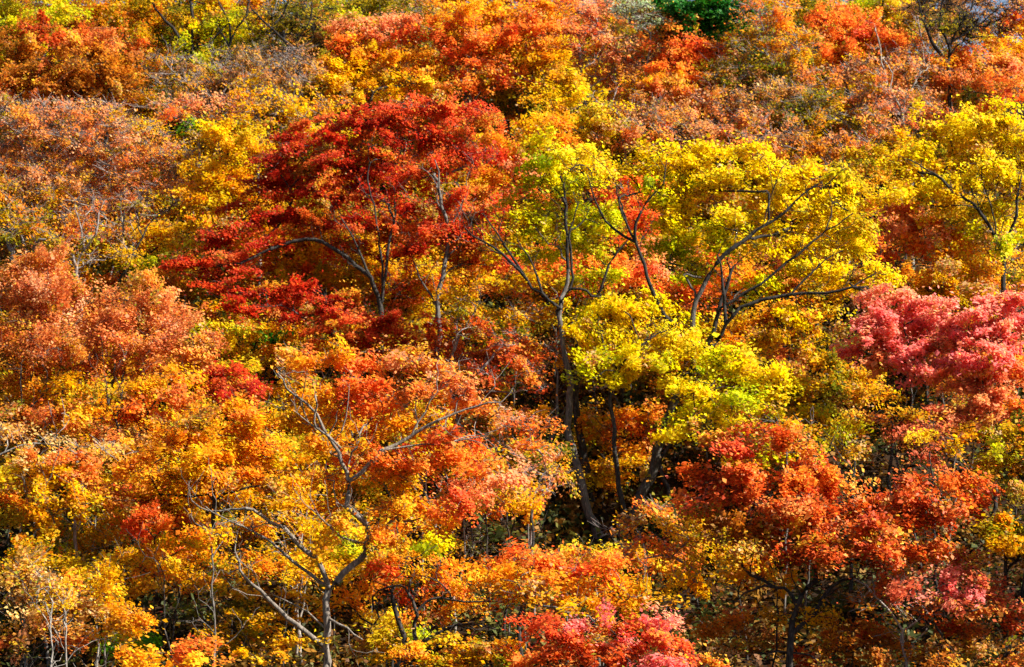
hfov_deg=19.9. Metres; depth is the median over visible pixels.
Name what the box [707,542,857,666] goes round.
maple tree
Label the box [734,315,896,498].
maple tree
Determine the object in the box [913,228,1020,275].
understory maple
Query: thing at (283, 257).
understory maple
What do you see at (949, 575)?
maple tree
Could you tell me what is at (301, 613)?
sapling
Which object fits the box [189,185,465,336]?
maple tree
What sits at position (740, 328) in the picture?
understory maple
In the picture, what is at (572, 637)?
maple tree
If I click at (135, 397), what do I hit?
maple tree
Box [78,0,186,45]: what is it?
maple tree
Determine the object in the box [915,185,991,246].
understory maple
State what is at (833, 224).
understory maple
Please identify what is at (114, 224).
maple tree
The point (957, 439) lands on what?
sapling
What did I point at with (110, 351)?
understory maple
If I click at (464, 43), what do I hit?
understory maple
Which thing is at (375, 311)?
understory maple
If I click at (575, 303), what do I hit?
understory maple
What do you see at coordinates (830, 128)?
understory maple
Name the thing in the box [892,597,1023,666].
maple tree
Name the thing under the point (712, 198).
understory maple
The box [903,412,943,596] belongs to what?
sapling
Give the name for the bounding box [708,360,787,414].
understory maple
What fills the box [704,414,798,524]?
understory maple
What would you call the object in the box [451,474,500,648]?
sapling
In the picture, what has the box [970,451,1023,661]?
maple tree
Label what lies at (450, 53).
maple tree
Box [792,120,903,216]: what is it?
understory maple
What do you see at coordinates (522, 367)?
maple tree
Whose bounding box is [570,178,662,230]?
understory maple
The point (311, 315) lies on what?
understory maple
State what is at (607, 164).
understory maple
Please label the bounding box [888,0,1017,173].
maple tree
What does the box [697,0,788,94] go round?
maple tree
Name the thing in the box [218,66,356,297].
maple tree
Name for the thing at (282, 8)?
maple tree
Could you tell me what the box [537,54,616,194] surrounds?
understory maple
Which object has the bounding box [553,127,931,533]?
maple tree
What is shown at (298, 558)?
understory maple
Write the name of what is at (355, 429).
understory maple
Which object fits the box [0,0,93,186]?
maple tree
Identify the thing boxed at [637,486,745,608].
understory maple
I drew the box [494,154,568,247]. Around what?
understory maple
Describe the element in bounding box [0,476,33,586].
understory maple
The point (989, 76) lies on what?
understory maple
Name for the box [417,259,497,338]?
understory maple
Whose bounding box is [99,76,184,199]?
understory maple
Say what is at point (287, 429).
understory maple
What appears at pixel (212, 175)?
maple tree
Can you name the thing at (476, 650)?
maple tree
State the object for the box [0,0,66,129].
maple tree
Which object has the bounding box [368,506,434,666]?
sapling
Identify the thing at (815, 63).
understory maple
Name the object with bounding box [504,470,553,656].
sapling
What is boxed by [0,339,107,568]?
maple tree
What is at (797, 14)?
maple tree
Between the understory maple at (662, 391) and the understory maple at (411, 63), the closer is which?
the understory maple at (662, 391)
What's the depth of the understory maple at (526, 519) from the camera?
88.78 m
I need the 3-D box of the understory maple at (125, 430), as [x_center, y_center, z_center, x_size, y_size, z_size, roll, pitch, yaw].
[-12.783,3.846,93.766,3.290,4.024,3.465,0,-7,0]
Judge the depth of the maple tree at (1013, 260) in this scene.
101.81 m
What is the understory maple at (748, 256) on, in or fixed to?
on the hillside
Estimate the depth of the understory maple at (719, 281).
105.07 m
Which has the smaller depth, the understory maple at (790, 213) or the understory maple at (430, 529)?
the understory maple at (430, 529)
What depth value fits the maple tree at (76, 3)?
124.80 m
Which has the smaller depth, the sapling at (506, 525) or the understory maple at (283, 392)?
the sapling at (506, 525)
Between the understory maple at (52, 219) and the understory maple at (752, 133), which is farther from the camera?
the understory maple at (752, 133)
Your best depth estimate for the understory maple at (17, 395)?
96.96 m
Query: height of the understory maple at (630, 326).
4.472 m
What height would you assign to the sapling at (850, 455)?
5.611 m
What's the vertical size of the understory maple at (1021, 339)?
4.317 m
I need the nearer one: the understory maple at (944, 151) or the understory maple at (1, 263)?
the understory maple at (1, 263)
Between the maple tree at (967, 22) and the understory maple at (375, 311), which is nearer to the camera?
the understory maple at (375, 311)
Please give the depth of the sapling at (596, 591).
78.80 m
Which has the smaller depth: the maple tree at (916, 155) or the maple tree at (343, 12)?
the maple tree at (916, 155)
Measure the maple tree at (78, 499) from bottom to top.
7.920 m
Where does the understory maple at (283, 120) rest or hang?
on the hillside
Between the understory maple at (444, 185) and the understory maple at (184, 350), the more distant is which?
the understory maple at (444, 185)
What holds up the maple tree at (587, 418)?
on the hillside
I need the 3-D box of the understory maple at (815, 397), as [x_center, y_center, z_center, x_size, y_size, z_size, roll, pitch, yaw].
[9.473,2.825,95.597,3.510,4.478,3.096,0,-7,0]
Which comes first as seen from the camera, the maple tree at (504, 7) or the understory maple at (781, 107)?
the understory maple at (781, 107)
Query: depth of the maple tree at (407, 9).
120.42 m
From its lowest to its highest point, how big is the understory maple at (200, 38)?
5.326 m
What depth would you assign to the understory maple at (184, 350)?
97.31 m
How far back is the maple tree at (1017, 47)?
117.34 m
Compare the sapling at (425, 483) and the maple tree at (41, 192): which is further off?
the maple tree at (41, 192)
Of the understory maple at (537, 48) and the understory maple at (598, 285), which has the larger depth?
the understory maple at (537, 48)
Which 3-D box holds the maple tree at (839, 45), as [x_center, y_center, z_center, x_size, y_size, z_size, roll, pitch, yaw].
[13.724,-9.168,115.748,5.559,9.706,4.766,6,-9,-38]
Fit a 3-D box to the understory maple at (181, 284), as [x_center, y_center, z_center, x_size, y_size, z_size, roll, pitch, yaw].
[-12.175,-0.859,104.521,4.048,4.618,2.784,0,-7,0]
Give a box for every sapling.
[0,536,66,666]
[22,562,95,666]
[27,556,83,666]
[59,568,132,666]
[83,540,150,666]
[126,522,194,666]
[178,482,258,664]
[257,489,323,663]
[263,492,329,664]
[270,461,328,628]
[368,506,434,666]
[408,421,467,596]
[423,395,455,568]
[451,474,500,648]
[468,485,517,639]
[476,577,542,652]
[482,471,537,638]
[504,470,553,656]
[529,331,577,513]
[574,551,623,665]
[762,411,820,639]
[782,403,837,628]
[822,425,878,612]
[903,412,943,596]
[924,418,974,591]
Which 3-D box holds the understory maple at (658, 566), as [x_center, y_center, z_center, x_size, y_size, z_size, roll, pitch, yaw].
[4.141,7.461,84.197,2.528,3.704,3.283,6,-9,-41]
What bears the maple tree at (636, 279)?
on the hillside
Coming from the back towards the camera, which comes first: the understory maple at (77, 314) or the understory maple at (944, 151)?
the understory maple at (944, 151)
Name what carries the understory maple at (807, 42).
on the hillside
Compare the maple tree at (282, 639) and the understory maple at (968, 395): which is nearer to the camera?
the maple tree at (282, 639)
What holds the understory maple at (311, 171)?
on the hillside
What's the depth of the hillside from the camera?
94.51 m
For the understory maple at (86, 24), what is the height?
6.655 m
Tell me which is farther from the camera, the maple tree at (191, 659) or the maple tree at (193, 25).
the maple tree at (193, 25)
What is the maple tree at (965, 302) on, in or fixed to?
on the hillside
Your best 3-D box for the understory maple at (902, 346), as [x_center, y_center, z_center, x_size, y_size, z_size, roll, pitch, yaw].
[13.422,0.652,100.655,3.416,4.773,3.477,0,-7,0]
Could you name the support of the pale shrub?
on the hillside
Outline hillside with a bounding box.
[0,0,1023,666]
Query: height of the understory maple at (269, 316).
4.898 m
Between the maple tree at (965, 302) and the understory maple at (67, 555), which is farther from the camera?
the maple tree at (965, 302)
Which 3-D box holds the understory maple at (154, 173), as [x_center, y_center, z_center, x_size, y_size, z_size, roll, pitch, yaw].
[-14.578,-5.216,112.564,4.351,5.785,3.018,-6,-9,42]
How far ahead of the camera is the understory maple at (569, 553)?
81.81 m
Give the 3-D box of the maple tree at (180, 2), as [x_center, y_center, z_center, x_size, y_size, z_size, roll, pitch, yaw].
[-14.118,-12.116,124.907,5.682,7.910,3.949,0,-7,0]
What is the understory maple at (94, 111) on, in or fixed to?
on the hillside
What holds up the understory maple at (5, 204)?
on the hillside
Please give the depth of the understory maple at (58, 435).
93.05 m
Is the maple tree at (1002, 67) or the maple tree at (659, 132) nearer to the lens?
the maple tree at (659, 132)
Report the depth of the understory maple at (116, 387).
94.95 m
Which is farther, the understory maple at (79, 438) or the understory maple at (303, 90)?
the understory maple at (303, 90)
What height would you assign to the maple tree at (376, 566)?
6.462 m
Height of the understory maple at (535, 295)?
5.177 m
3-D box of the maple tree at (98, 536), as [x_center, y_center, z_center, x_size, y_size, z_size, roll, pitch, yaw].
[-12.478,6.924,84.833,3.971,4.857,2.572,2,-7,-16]
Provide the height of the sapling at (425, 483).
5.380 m
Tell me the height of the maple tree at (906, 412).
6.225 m
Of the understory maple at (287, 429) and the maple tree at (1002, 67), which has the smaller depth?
the understory maple at (287, 429)
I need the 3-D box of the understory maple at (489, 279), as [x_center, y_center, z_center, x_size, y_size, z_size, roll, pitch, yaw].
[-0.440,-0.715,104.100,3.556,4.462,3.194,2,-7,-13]
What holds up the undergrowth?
on the hillside
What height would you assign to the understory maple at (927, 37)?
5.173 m
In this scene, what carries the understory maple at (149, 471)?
on the hillside
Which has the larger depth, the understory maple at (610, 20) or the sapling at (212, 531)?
the understory maple at (610, 20)
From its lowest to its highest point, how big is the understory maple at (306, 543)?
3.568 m
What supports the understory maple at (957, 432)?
on the hillside
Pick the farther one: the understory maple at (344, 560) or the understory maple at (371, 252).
the understory maple at (371, 252)
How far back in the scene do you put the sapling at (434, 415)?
90.29 m
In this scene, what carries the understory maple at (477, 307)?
on the hillside
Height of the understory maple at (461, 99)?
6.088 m
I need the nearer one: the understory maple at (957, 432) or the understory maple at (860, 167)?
the understory maple at (957, 432)
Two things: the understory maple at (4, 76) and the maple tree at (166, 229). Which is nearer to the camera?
the maple tree at (166, 229)
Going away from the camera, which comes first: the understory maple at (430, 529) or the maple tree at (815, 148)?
the understory maple at (430, 529)
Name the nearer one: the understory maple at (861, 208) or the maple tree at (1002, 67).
the understory maple at (861, 208)
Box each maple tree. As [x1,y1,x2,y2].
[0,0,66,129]
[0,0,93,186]
[0,5,162,217]
[0,88,124,361]
[0,174,149,400]
[0,232,230,527]
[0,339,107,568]
[0,397,144,480]
[0,401,150,666]
[0,509,229,666]
[0,535,167,666]
[14,489,144,654]
[23,0,106,60]
[41,92,215,297]
[49,334,220,574]
[54,0,187,163]
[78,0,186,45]
[84,182,170,299]
[85,186,250,385]
[90,476,217,663]
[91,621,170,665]
[92,616,237,666]
[102,0,287,222]
[105,375,319,655]
[122,35,259,249]
[134,0,236,132]
[145,83,256,295]
[152,95,423,437]
[152,110,283,282]
[158,560,334,666]
[176,257,466,494]
[181,332,533,666]
[185,283,325,381]
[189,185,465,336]
[192,355,276,517]
[194,0,299,198]
[199,0,304,120]
[211,28,328,225]
[214,330,330,381]
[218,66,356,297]
[231,0,346,227]
[239,0,308,130]
[251,0,361,100]
[280,34,454,195]
[289,515,530,666]
[306,0,434,110]
[314,3,429,215]
[315,0,393,158]
[344,598,435,666]
[360,0,446,166]
[365,84,529,425]
[375,614,534,666]
[382,0,592,199]
[391,0,486,31]
[421,34,584,232]
[430,0,534,106]
[432,269,571,492]
[449,121,657,539]
[449,530,691,665]
[462,106,586,366]
[465,402,582,617]
[480,583,730,666]
[481,0,582,105]
[505,53,643,300]
[520,170,719,407]
[533,275,629,510]
[538,0,634,89]
[547,0,658,238]
[551,275,719,543]
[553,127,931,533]
[566,393,650,509]
[575,77,751,286]
[587,0,699,126]
[587,396,698,497]
[588,480,712,655]
[616,11,730,159]
[631,0,846,169]
[641,339,812,562]
[659,409,1005,666]
[677,234,872,404]
[678,590,919,666]
[680,78,811,188]
[684,0,833,238]
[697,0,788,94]
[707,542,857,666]
[734,121,883,326]
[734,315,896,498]
[745,0,835,127]
[751,75,847,232]
[756,409,882,559]
[780,53,921,265]
[792,0,925,218]
[811,0,898,49]
[822,17,971,264]
[829,267,979,521]
[838,0,924,147]
[839,92,1023,410]
[840,563,948,666]
[842,380,971,581]
[853,197,1020,419]
[856,0,956,128]
[858,539,1023,664]
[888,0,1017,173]
[889,0,1023,248]
[892,266,1023,574]
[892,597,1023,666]
[899,2,953,216]
[900,283,1018,404]
[901,0,997,126]
[909,38,1023,228]
[954,402,1023,659]
[969,214,1023,299]
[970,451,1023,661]
[975,0,1023,196]
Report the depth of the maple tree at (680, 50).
114.32 m
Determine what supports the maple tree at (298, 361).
on the hillside
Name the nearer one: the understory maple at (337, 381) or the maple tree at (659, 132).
the understory maple at (337, 381)
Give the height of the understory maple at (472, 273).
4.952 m
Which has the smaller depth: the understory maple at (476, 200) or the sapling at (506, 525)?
the sapling at (506, 525)
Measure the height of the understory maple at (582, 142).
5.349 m
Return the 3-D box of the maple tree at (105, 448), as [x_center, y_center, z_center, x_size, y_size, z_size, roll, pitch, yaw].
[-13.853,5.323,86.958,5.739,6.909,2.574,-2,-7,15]
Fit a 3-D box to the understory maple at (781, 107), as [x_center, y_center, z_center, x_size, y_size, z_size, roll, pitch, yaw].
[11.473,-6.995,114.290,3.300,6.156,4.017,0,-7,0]
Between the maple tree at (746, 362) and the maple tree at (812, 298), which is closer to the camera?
the maple tree at (746, 362)
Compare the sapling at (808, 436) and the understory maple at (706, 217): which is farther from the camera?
the understory maple at (706, 217)
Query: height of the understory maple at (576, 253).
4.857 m
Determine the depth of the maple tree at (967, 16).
115.46 m
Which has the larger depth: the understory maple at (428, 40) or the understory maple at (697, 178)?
the understory maple at (428, 40)
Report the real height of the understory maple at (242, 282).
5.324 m
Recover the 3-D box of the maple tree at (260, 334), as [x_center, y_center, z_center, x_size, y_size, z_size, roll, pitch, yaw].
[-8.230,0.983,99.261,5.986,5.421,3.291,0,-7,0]
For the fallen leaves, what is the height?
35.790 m
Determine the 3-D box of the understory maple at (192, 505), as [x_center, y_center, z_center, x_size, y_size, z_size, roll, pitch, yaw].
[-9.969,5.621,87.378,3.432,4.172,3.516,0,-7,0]
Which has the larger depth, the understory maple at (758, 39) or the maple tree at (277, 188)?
the understory maple at (758, 39)
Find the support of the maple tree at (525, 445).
on the hillside
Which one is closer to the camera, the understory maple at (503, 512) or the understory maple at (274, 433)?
the understory maple at (503, 512)
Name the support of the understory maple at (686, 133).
on the hillside
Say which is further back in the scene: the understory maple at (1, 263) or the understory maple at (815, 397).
the understory maple at (1, 263)
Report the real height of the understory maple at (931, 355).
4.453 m
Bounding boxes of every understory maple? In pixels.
[0,49,40,171]
[0,98,80,182]
[0,116,58,225]
[0,152,82,203]
[0,185,38,262]
[0,222,52,298]
[0,257,51,301]
[0,292,79,426]
[0,320,72,373]
[0,359,76,426]
[0,404,60,497]
[0,425,94,558]
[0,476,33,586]
[1,546,133,666]
[5,43,90,99]
[15,187,114,233]
[23,108,113,161]
[28,387,127,447]
[36,255,105,382]
[38,330,117,388]
[39,149,132,206]
[41,441,141,565]
[44,54,94,156]
[49,293,104,376]
[49,366,126,403]
[50,218,134,307]
[52,5,131,155]
[52,82,118,195]
[60,400,150,445]
[63,181,163,293]
[77,434,180,538]
[78,108,164,150]
[81,268,175,380]
[84,458,164,598]
[87,144,189,260]
[92,296,180,423]
[93,221,196,268]
[96,42,170,181]
[97,19,190,113]
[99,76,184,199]
[99,338,173,428]
[111,372,178,486]
[121,260,220,316]
[128,395,217,529]
[131,31,207,132]
[132,463,217,590]
[132,539,229,655]
[133,331,243,432]
[133,503,236,635]
[140,124,215,231]
[142,192,227,315]
[148,85,249,124]
[150,148,215,220]
[150,287,270,395]
[151,214,224,304]
[154,433,235,573]
[169,355,245,427]
[172,477,256,600]
[175,528,280,666]
[177,5,258,115]
[179,320,276,450]
[184,50,281,88]
[185,117,291,162]
[187,254,266,311]
[199,193,278,281]
[200,380,284,512]
[201,150,275,253]
[202,504,291,607]
[204,24,305,123]
[205,357,279,475]
[212,225,314,270]
[219,297,304,370]
[222,86,297,184]
[222,426,304,515]
[230,531,345,665]
[233,467,333,552]
[235,59,340,104]
[251,226,324,325]
[251,253,352,341]
[251,334,342,380]
[254,292,355,379]
[256,81,351,130]
[258,370,348,492]
[262,397,345,490]
[263,16,337,69]
[263,197,308,302]
[265,429,363,539]
[267,117,357,183]
[269,316,390,430]
[279,153,355,190]
[280,503,356,622]
[283,536,388,646]
[289,124,382,232]
[292,394,386,510]
[295,40,384,184]
[299,433,406,514]
[305,152,382,200]
[307,9,399,64]
[309,184,430,268]
[310,368,419,437]
[314,78,414,150]
[316,260,387,339]
[318,469,407,543]
[322,303,412,380]
[324,229,399,305]
[328,498,430,650]
[340,403,462,523]
[357,246,449,385]
[357,438,473,560]
[360,323,449,382]
[362,56,424,162]
[365,149,468,193]
[369,514,472,633]
[372,113,456,179]
[376,182,441,312]
[378,217,466,342]
[387,400,492,484]
[388,292,489,382]
[392,81,463,195]
[392,374,460,493]
[398,16,467,89]
[399,481,505,608]
[400,185,495,287]
[402,57,486,95]
[414,316,506,442]
[415,425,516,556]
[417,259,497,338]
[419,160,509,269]
[423,288,509,350]
[425,85,501,170]
[429,227,527,349]
[443,124,515,245]
[448,2,502,129]
[452,259,531,375]
[453,358,521,458]
[458,293,555,422]
[458,474,548,579]
[460,390,565,520]
[465,318,556,443]
[472,178,559,299]
[476,51,555,138]
[476,538,567,648]
[479,427,575,548]
[486,121,566,182]
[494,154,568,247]
[495,88,586,132]
[498,231,564,332]
[505,26,570,107]
[509,253,592,389]
[511,523,628,661]
[514,192,596,243]
[517,230,619,277]
[533,125,605,174]
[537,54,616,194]
[539,5,626,64]
[548,284,651,414]
[553,292,688,406]
[556,85,648,197]
[557,147,637,240]
[558,340,669,461]
[564,250,647,334]
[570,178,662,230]
[582,125,670,205]
[584,59,644,146]
[585,218,671,256]
[593,101,671,166]
[600,335,729,458]
[605,9,671,86]
[605,529,714,618]
[619,259,721,390]
[621,162,680,267]
[630,60,716,113]
[636,225,710,311]
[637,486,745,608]
[642,295,736,380]
[644,87,723,131]
[645,368,748,489]
[652,113,735,228]
[652,154,752,258]
[658,196,751,300]
[671,254,771,360]
[678,520,783,659]
[680,322,772,384]
[685,121,780,234]
[687,186,761,312]
[698,55,782,162]
[699,406,789,507]
[702,232,810,353]
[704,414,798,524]
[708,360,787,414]
[710,303,807,370]
[713,16,798,148]
[716,144,799,265]
[719,84,799,205]
[739,39,828,91]
[741,393,859,500]
[745,157,878,291]
[748,195,820,239]
[749,10,832,81]
[749,109,846,236]
[753,262,825,364]
[757,218,847,350]
[762,368,851,460]
[767,80,841,188]
[785,259,866,353]
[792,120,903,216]
[794,68,882,163]
[800,193,881,260]
[804,360,889,483]
[819,216,899,331]
[822,78,891,135]
[824,153,899,201]
[834,14,889,123]
[842,46,927,173]
[845,118,952,266]
[853,293,930,409]
[855,264,946,364]
[864,193,945,270]
[870,76,965,199]
[887,12,961,109]
[890,145,980,260]
[898,394,1011,525]
[899,45,985,108]
[905,337,985,453]
[911,363,1023,496]
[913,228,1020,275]
[914,270,994,313]
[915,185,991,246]
[920,118,978,228]
[931,84,1023,124]
[935,151,998,266]
[951,310,1016,340]
[954,107,1023,198]
[960,191,1023,331]
[968,54,1021,173]
[971,410,1023,520]
[977,329,1023,441]
[984,264,1023,335]
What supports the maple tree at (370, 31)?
on the hillside
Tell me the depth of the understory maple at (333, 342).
98.19 m
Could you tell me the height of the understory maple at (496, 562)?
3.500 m
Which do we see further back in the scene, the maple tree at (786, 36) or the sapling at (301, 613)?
the maple tree at (786, 36)
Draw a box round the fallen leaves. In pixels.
[0,64,1023,666]
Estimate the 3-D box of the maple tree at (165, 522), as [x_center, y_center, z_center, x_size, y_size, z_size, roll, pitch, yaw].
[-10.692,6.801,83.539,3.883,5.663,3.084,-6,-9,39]
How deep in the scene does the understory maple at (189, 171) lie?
112.83 m
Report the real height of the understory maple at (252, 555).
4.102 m
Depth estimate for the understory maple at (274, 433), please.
92.08 m
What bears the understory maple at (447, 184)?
on the hillside
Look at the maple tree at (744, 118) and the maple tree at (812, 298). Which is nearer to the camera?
the maple tree at (812, 298)
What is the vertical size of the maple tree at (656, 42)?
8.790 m
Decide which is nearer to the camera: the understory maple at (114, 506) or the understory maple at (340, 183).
the understory maple at (114, 506)
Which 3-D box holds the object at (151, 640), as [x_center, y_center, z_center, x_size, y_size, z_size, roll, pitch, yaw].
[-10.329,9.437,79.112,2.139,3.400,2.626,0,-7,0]
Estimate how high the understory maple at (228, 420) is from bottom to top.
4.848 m
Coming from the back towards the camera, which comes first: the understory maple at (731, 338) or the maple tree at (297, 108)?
the maple tree at (297, 108)
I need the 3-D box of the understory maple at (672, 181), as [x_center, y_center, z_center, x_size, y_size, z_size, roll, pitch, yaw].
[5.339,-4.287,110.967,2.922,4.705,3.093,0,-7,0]
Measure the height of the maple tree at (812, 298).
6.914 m
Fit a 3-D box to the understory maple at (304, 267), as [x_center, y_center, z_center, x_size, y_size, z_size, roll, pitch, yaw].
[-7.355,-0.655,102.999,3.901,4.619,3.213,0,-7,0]
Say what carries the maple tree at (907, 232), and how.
on the hillside
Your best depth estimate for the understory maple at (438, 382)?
94.63 m
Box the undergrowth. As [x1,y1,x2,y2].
[0,39,1023,666]
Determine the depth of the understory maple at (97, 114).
114.47 m
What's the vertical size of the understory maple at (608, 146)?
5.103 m
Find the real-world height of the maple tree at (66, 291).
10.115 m
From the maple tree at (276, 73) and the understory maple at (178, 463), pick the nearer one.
the understory maple at (178, 463)
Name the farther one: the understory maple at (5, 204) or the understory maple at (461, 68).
the understory maple at (461, 68)
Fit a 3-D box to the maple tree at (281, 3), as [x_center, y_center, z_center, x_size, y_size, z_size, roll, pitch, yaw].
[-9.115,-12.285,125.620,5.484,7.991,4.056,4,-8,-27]
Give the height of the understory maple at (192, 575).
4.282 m
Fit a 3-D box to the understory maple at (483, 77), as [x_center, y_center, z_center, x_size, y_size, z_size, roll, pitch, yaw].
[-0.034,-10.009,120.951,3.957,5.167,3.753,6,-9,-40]
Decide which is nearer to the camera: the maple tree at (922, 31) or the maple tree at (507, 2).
the maple tree at (922, 31)
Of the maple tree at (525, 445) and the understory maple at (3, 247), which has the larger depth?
the understory maple at (3, 247)
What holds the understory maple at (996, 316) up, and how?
on the hillside
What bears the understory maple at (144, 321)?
on the hillside
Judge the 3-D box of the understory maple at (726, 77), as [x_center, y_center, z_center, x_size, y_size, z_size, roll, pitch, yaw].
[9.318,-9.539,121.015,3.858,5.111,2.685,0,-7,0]
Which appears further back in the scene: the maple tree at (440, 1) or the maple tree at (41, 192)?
the maple tree at (440, 1)
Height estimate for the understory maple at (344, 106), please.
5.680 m
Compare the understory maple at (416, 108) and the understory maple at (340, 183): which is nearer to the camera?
the understory maple at (340, 183)
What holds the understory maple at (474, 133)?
on the hillside
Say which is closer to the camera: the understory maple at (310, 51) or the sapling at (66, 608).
the sapling at (66, 608)
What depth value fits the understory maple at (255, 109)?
115.87 m
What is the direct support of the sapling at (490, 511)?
on the hillside
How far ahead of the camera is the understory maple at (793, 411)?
93.49 m
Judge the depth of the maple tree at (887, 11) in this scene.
121.57 m
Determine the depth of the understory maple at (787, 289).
105.42 m
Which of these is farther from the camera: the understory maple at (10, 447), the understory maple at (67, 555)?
the understory maple at (10, 447)
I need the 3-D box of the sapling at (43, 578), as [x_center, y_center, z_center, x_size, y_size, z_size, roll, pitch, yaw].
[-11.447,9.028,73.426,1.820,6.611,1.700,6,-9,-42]
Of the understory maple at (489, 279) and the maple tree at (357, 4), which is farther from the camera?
the maple tree at (357, 4)
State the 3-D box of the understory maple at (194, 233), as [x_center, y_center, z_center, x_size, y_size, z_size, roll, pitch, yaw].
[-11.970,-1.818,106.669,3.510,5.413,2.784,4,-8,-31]
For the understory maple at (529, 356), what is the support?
on the hillside
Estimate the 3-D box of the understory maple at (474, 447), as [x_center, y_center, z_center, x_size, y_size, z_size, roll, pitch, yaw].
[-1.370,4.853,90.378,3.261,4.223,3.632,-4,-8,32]
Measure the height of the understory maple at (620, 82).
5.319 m
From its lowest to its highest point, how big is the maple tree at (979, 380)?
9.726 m
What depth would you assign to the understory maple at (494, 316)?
100.73 m
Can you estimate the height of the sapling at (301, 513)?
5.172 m
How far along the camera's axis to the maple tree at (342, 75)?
114.19 m
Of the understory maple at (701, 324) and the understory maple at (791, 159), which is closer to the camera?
the understory maple at (701, 324)
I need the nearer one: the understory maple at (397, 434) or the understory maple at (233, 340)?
the understory maple at (397, 434)
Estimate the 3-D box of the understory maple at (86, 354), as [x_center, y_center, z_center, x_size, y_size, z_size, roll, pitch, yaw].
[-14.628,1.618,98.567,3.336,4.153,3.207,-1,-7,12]
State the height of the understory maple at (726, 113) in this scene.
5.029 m
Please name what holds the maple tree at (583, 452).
on the hillside
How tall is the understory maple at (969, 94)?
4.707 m
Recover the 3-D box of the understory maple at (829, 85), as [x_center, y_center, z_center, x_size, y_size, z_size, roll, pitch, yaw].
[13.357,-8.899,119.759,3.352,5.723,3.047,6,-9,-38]
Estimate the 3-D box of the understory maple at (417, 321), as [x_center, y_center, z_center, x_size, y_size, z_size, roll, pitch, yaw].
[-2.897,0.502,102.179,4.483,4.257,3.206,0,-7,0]
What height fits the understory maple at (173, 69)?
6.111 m
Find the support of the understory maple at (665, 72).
on the hillside
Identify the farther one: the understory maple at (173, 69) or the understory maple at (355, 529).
the understory maple at (173, 69)
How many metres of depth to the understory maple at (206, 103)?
116.91 m
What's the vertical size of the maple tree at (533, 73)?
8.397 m
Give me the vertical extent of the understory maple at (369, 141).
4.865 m
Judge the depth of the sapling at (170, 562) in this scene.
76.54 m
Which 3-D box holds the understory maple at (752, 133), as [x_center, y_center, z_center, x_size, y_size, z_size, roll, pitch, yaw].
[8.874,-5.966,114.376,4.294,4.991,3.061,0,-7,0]
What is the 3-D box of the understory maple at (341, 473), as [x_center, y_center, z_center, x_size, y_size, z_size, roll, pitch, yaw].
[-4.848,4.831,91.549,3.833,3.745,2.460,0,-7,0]
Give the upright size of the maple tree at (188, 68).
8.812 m
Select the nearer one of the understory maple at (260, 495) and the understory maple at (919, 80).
the understory maple at (260, 495)
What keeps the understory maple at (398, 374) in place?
on the hillside
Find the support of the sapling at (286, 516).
on the hillside
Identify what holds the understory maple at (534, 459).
on the hillside
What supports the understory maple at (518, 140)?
on the hillside
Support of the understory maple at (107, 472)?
on the hillside
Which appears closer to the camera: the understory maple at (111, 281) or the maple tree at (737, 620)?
the maple tree at (737, 620)
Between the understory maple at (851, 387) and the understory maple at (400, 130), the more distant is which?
the understory maple at (400, 130)
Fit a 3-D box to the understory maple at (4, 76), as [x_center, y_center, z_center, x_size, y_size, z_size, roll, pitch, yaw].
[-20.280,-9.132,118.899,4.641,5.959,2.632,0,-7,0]
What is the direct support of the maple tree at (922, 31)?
on the hillside
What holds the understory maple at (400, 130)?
on the hillside
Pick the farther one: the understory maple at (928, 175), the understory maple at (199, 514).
the understory maple at (928, 175)
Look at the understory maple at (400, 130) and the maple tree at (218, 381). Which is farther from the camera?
the understory maple at (400, 130)
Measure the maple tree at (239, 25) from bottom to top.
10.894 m
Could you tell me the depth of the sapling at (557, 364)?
93.47 m
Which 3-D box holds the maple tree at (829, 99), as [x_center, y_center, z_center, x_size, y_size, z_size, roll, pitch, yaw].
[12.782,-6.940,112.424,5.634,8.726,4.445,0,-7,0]
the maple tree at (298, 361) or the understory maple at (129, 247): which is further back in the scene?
the understory maple at (129, 247)
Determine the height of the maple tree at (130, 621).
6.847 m
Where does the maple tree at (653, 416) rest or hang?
on the hillside
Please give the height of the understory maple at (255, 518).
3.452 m
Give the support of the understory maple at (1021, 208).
on the hillside
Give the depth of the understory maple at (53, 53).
123.51 m
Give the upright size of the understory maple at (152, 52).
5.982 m
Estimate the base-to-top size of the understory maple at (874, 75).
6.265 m
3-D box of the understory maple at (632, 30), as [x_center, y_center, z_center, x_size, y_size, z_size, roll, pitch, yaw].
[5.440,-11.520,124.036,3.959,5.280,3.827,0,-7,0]
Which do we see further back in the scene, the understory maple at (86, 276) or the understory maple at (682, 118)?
the understory maple at (682, 118)
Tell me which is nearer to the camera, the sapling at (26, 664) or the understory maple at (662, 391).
the sapling at (26, 664)
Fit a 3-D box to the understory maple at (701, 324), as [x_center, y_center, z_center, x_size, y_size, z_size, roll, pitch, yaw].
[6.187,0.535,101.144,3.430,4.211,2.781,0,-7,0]
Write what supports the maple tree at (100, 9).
on the hillside
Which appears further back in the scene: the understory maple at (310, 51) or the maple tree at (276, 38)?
the understory maple at (310, 51)
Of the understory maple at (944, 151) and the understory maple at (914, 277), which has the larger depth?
the understory maple at (944, 151)
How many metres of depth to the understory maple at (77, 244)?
106.59 m
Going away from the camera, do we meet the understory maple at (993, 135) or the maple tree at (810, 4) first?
the understory maple at (993, 135)
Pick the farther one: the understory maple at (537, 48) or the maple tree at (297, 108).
the understory maple at (537, 48)

